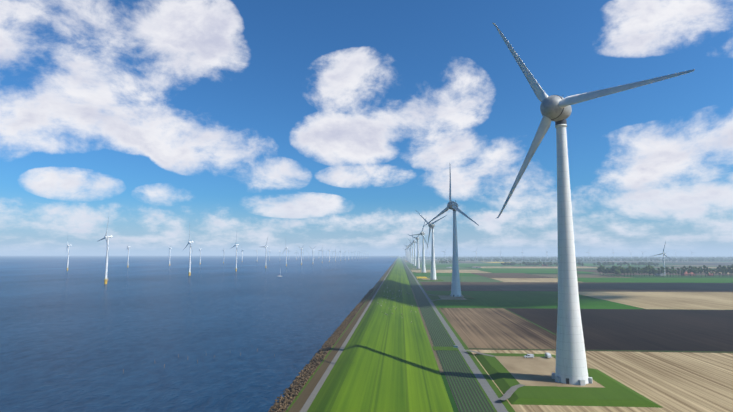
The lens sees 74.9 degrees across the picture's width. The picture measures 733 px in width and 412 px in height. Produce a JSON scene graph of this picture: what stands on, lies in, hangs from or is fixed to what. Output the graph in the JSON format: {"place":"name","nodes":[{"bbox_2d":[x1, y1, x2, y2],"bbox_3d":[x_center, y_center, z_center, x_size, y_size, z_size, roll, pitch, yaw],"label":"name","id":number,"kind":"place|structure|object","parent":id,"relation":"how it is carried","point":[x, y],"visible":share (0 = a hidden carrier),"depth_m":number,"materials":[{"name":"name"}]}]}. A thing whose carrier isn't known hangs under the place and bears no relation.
{"place":"outdoors","nodes":[
{"label":"outdoors","id":0,"kind":"place"},
{"bbox_2d":[0,255,397,411],"bbox_3d":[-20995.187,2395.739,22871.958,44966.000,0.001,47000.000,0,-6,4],"label":"lake water","id":1,"kind":"structure","parent":0,"point":[78,335],"depth_m":376.48,"materials":[{"name":"blue liquid"}]},
{"bbox_2d":[66,243,70,269],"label":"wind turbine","id":2,"kind":"object","parent":1,"relation":"on","point":[68,255],"visible":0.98,"depth_m":1747.70,"materials":[{"name":"white metal"}]},
{"bbox_2d":[99,217,112,283],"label":"wind turbine","id":3,"kind":"object","parent":1,"relation":"on","point":[106,237],"visible":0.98,"depth_m":929.08,"materials":[{"name":"white metal"}]},
{"bbox_2d":[184,231,193,275],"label":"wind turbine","id":4,"kind":"object","parent":1,"relation":"on","point":[189,272],"visible":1,"depth_m":1298.54,"materials":[{"name":"white metal"}]},
{"bbox_2d":[232,235,238,270],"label":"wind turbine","id":5,"kind":"object","parent":1,"relation":"on","point":[236,255],"visible":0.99,"depth_m":1666.89,"materials":[{"name":"white metal"}]},
{"bbox_2d":[284,260,395,411],"bbox_3d":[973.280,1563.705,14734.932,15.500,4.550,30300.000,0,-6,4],"label":"rocks","id":6,"kind":"object","parent":1,"relation":"on","point":[375,286],"visible":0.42,"depth_m":422.39,"materials":[{"name":"brown stone"}]},
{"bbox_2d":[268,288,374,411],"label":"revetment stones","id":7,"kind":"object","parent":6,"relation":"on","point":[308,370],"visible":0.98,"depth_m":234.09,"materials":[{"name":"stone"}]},
{"bbox_2d":[286,263,393,411],"bbox_3d":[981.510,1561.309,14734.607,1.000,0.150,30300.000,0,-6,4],"label":"grass verge","id":8,"kind":"structure","parent":6,"relation":"on","point":[293,402],"depth_m":234.30,"materials":[{"name":"green plant"}]},
{"bbox_2d":[288,259,396,411],"bbox_3d":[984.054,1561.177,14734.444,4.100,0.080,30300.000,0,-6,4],"label":"path","id":9,"kind":"structure","parent":0,"point":[300,401],"depth_m":232.94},
{"bbox_2d":[300,261,395,411],"bbox_3d":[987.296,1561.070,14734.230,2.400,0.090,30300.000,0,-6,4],"label":"path","id":10,"kind":"structure","parent":0,"point":[309,401],"depth_m":231.32,"materials":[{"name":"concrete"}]},
{"bbox_2d":[0,0,732,255],"label":"sky","id":11,"kind":"structure","parent":0,"point":[322,124],"materials":[{"name":"blue"}]},
{"bbox_2d":[307,256,453,411],"bbox_3d":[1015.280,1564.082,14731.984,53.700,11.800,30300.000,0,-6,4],"label":"dike grass","id":12,"kind":"structure","parent":0,"point":[385,362],"depth_m":240.84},
{"bbox_2d":[405,270,458,411],"bbox_3d":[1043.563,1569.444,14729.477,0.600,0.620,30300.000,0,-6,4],"label":"ditch bank","id":13,"kind":"structure","parent":0,"point":[437,355],"depth_m":275.90,"materials":[{"name":"green plant"}]},
{"bbox_2d":[406,263,459,264],"bbox_3d":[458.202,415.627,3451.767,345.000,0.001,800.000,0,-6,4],"label":"pale field","id":14,"kind":"structure","parent":0,"point":[435,264],"depth_m":3482.65,"materials":[{"name":"beige soil"}]},
{"bbox_2d":[407,265,471,266],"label":"green field","id":15,"kind":"structure","parent":0,"point":[441,265],"depth_m":2703.86,"materials":[{"name":"green plant"}]},
{"bbox_2d":[409,267,474,269],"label":"pale field","id":16,"kind":"structure","parent":0,"point":[444,268],"depth_m":2202.46,"materials":[{"name":"beige soil"}]},
{"bbox_2d":[413,273,479,276],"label":"green field","id":17,"kind":"structure","parent":0,"point":[441,274],"depth_m":1528.25,"materials":[{"name":"green plant"}]},
{"bbox_2d":[402,259,507,411],"bbox_3d":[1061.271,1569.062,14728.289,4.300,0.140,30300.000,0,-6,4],"label":"road","id":18,"kind":"structure","parent":0,"point":[498,405],"depth_m":268.07,"materials":[{"name":"grey asphalt"}]},
{"bbox_2d":[403,260,514,411],"bbox_3d":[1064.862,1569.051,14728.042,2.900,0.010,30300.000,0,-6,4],"label":"field verge","id":19,"kind":"structure","parent":0,"point":[505,403],"depth_m":273.33,"materials":[{"name":"green plant"}]},
{"bbox_2d":[416,276,501,281],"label":"pale field","id":20,"kind":"structure","parent":0,"point":[467,279],"depth_m":1217.91,"materials":[{"name":"beige soil"}]},
{"bbox_2d":[472,273,551,277],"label":"brown field","id":21,"kind":"structure","parent":0,"point":[509,275],"depth_m":1454.12,"materials":[{"name":"brown soil"}]},
{"bbox_2d":[470,268,593,272],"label":"green field","id":22,"kind":"structure","parent":0,"point":[519,270],"depth_m":1920.07,"materials":[{"name":"green plant"}]},
{"bbox_2d":[427,291,641,308],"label":"green field","id":23,"kind":"structure","parent":0,"point":[515,299],"depth_m":643.08,"materials":[{"name":"green plant"}]},
{"bbox_2d":[432,298,471,301],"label":"turbine base pad","id":24,"kind":"object","parent":23,"relation":"on","point":[436,299],"visible":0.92,"depth_m":645.20,"materials":[{"name":"green plant"}]},
{"bbox_2d":[430,294,474,298],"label":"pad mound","id":25,"kind":"object","parent":23,"relation":"on","point":[465,296],"visible":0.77,"depth_m":707.45,"materials":[{"name":"green plant"}]},
{"bbox_2d":[438,295,466,299],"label":"gravel pad","id":26,"kind":"object","parent":25,"relation":"on","point":[444,297],"depth_m":670.90,"materials":[{"name":"grey gravel"}]},
{"bbox_2d":[459,263,652,265],"bbox_3d":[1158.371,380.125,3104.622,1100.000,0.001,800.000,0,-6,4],"label":"green field","id":27,"kind":"structure","parent":0,"point":[483,264],"depth_m":2825.21,"materials":[{"name":"green plant"}]},
{"bbox_2d":[401,256,732,411],"bbox_3d":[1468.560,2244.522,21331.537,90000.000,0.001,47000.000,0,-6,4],"label":"ground","id":28,"kind":"structure","parent":0,"point":[676,264],"depth_m":2586.46,"materials":[{"name":"green plant"}]},
{"bbox_2d":[419,279,443,280],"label":"field","id":29,"kind":"structure","parent":28,"relation":"on","point":[431,280],"depth_m":1154.61,"materials":[{"name":"green plant"}]},
{"bbox_2d":[432,346,458,350],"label":"ditch crossing","id":30,"kind":"object","parent":28,"relation":"on","point":[444,348],"visible":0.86,"depth_m":319.06,"materials":[{"name":"green plant"}]},
{"bbox_2d":[400,256,494,411],"bbox_3d":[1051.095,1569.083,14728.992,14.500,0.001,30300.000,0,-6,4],"label":"crop strip","id":31,"kind":"object","parent":28,"relation":"on","point":[468,394],"visible":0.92,"depth_m":265.77,"materials":[{"name":"green plant"}]},
{"bbox_2d":[411,270,489,272],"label":"tan field","id":32,"kind":"structure","parent":28,"relation":"on","point":[460,271],"depth_m":1804.46,"materials":[{"name":"beige soil"}]},
{"bbox_2d":[405,264,496,411],"bbox_3d":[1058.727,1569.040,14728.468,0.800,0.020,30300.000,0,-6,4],"label":"grass verge","id":33,"kind":"structure","parent":28,"relation":"on","point":[464,360],"depth_m":265.78,"materials":[{"name":"green plant"}]},
{"bbox_2d":[439,308,556,348],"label":"plowed field","id":34,"kind":"structure","parent":28,"relation":"on","point":[499,328],"depth_m":396.42,"materials":[{"name":"brown soil"}]},
{"bbox_2d":[504,308,556,335],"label":"field margin","id":35,"kind":"object","parent":28,"relation":"on","point":[533,323],"visible":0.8,"depth_m":429.68,"materials":[{"name":"green plant"}]},
{"bbox_2d":[472,266,596,267],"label":"tan field","id":36,"kind":"structure","parent":28,"relation":"on","point":[521,267],"depth_m":2376.77,"materials":[{"name":"beige soil"}]},
{"bbox_2d":[491,278,578,281],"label":"tan field","id":37,"kind":"structure","parent":28,"relation":"on","point":[528,279],"depth_m":1217.76,"materials":[{"name":"beige soil"}]},
{"bbox_2d":[390,256,726,257],"bbox_3d":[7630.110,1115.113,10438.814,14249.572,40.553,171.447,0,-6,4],"label":"tree line","id":38,"kind":"object","parent":28,"relation":"on","point":[551,256],"visible":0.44,"depth_m":10688.45,"materials":[{"name":"green plant"}]},
{"bbox_2d":[411,257,729,258],"bbox_3d":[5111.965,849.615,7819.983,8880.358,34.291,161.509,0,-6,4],"label":"tree line","id":39,"kind":"object","parent":28,"relation":"on","point":[555,257],"visible":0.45,"depth_m":7957.52,"materials":[{"name":"green plant"}]},
{"bbox_2d":[577,278,732,282],"bbox_3d":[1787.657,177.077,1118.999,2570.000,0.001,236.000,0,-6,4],"label":"field","id":40,"kind":"structure","parent":28,"relation":"on","point":[680,280],"depth_m":1170.10,"materials":[{"name":"green plant"}]},
{"bbox_2d":[578,291,732,309],"bbox_3d":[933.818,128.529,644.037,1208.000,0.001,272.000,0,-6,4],"label":"tan field","id":41,"kind":"structure","parent":28,"relation":"on","point":[691,300],"depth_m":671.88,"materials":[{"name":"beige soil"}]},
{"bbox_2d":[650,242,672,275],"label":"wind turbine","id":42,"kind":"object","parent":28,"relation":"on","point":[663,253],"visible":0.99,"depth_m":1459.31,"materials":[{"name":"white metal"}]},
{"bbox_2d":[694,258,731,260],"bbox_3d":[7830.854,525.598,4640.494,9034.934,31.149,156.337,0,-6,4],"label":"forest band","id":43,"kind":"object","parent":28,"relation":"on","point":[718,260],"visible":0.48,"depth_m":4902.29,"materials":[{"name":"plant"}]},
{"bbox_2d":[420,282,732,291],"bbox_3d":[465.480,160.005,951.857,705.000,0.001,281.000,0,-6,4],"label":"field","id":44,"kind":"structure","parent":0,"point":[587,286],"depth_m":948.23,"materials":[{"name":"green plant"}]},
{"bbox_2d":[469,348,725,352],"bbox_3d":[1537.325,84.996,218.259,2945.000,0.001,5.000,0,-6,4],"label":"field track","id":45,"kind":"structure","parent":0,"point":[611,351],"depth_m":310.25,"materials":[{"name":"beige soil"}]},
{"bbox_2d":[469,348,732,352],"bbox_3d":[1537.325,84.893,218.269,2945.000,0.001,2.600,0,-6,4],"label":"field margin","id":46,"kind":"object","parent":45,"relation":"on","point":[601,350],"visible":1,"depth_m":312.98,"materials":[{"name":"green plant"}]},
{"bbox_2d":[472,350,732,411],"bbox_3d":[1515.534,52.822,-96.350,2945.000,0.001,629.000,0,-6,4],"label":"tan field","id":47,"kind":"structure","parent":0,"point":[682,382],"depth_m":242.49,"materials":[{"name":"beige soil"}]},
{"bbox_2d":[474,353,555,370],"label":"grass patch","id":48,"kind":"object","parent":47,"relation":"on","point":[487,362],"visible":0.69,"depth_m":285.27,"materials":[{"name":"green plant"}]},
{"bbox_2d":[466,350,493,356],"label":"path","id":49,"kind":"structure","parent":48,"relation":"on","point":[480,353],"depth_m":296.44,"materials":[{"name":"concrete"}]},
{"bbox_2d":[495,356,555,385],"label":"gravel pad","id":50,"kind":"object","parent":47,"relation":"on","point":[523,370],"depth_m":257.46,"materials":[{"name":"beige gravel"}]},
{"bbox_2d":[524,354,533,357],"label":"white van","id":51,"kind":"object","parent":50,"relation":"on","point":[529,356],"visible":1,"depth_m":283.02,"materials":[{"name":"white paint"}]},
{"bbox_2d":[487,367,662,407],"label":"grass patch","id":52,"kind":"object","parent":47,"relation":"on","point":[614,393],"visible":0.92,"depth_m":210.39,"materials":[{"name":"green plant"}]},
{"bbox_2d":[498,384,524,399],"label":"access road","id":53,"kind":"structure","parent":52,"relation":"on","point":[509,392],"depth_m":213.19,"materials":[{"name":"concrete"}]},
{"bbox_2d":[543,374,604,387],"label":"pad","id":54,"kind":"object","parent":52,"relation":"on","point":[593,384],"visible":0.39,"depth_m":225.60,"materials":[{"name":"beige concrete"}]},
{"bbox_2d":[493,23,694,385],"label":"turbine","id":55,"kind":"object","parent":54,"relation":"on","point":[571,366],"visible":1,"depth_m":235.32,"materials":[{"name":"white metal"}]},
{"bbox_2d":[505,308,732,351],"bbox_3d":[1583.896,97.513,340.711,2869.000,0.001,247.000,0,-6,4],"label":"field","id":56,"kind":"structure","parent":0,"point":[657,330],"depth_m":412.77,"materials":[{"name":"black soil"}]},
{"bbox_2d":[528,308,693,309],"bbox_3d":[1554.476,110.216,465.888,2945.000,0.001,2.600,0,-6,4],"label":"field margin","id":57,"kind":"object","parent":56,"relation":"on","point":[661,309],"visible":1,"depth_m":547.99,"materials":[{"name":"green plant"}]},
{"bbox_2d":[577,270,732,274],"bbox_3d":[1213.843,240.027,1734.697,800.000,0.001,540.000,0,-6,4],"label":"brown field","id":58,"kind":"structure","parent":0,"point":[596,271],"depth_m":1610.04,"materials":[{"name":"brown soil"}]},
{"bbox_2d":[681,272,695,275],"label":"farm barn","id":59,"kind":"structure","parent":0,"point":[686,274],"depth_m":1439.65,"materials":[{"name":"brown brick"}]},
{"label":"gravel ring","id":60,"kind":"object","parent":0,"visible":0},
{"bbox_2d":[423,163,478,296],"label":"turbine","id":61,"kind":"object","parent":60,"relation":"on","point":[455,286],"visible":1,"depth_m":711.78,"materials":[{"name":"white metal"}]},
{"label":"gravel ring","id":62,"kind":"object","parent":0,"visible":0},
{"bbox_2d":[418,213,446,279],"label":"turbine","id":63,"kind":"object","parent":62,"relation":"on","point":[433,268],"visible":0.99,"depth_m":1188.42,"materials":[{"name":"white metal"}]},
{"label":"gravel ring","id":64,"kind":"object","parent":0,"visible":0},
{"bbox_2d":[409,219,428,272],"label":"turbine","id":65,"kind":"object","parent":64,"relation":"on","point":[423,257],"visible":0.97,"depth_m":1664.17,"materials":[{"name":"white metal"}]},
{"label":"gravel ring","id":66,"kind":"object","parent":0,"visible":0},
{"bbox_2d":[408,229,423,268],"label":"turbine","id":67,"kind":"object","parent":66,"relation":"on","point":[418,262],"visible":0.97,"depth_m":2140.64,"materials":[{"name":"white metal"}]},
{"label":"gravel ring","id":68,"kind":"object","parent":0,"visible":0},
{"bbox_2d":[407,234,416,265],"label":"turbine","id":69,"kind":"object","parent":68,"relation":"on","point":[414,241],"visible":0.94,"depth_m":2617.90,"materials":[{"name":"white metal"}]},
{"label":"gravel ring","id":70,"kind":"object","parent":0,"visible":0},
{"bbox_2d":[409,240,413,263],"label":"turbine","id":71,"kind":"object","parent":70,"relation":"on","point":[412,252],"visible":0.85,"depth_m":3095.14,"materials":[{"name":"white metal"}]}
]}

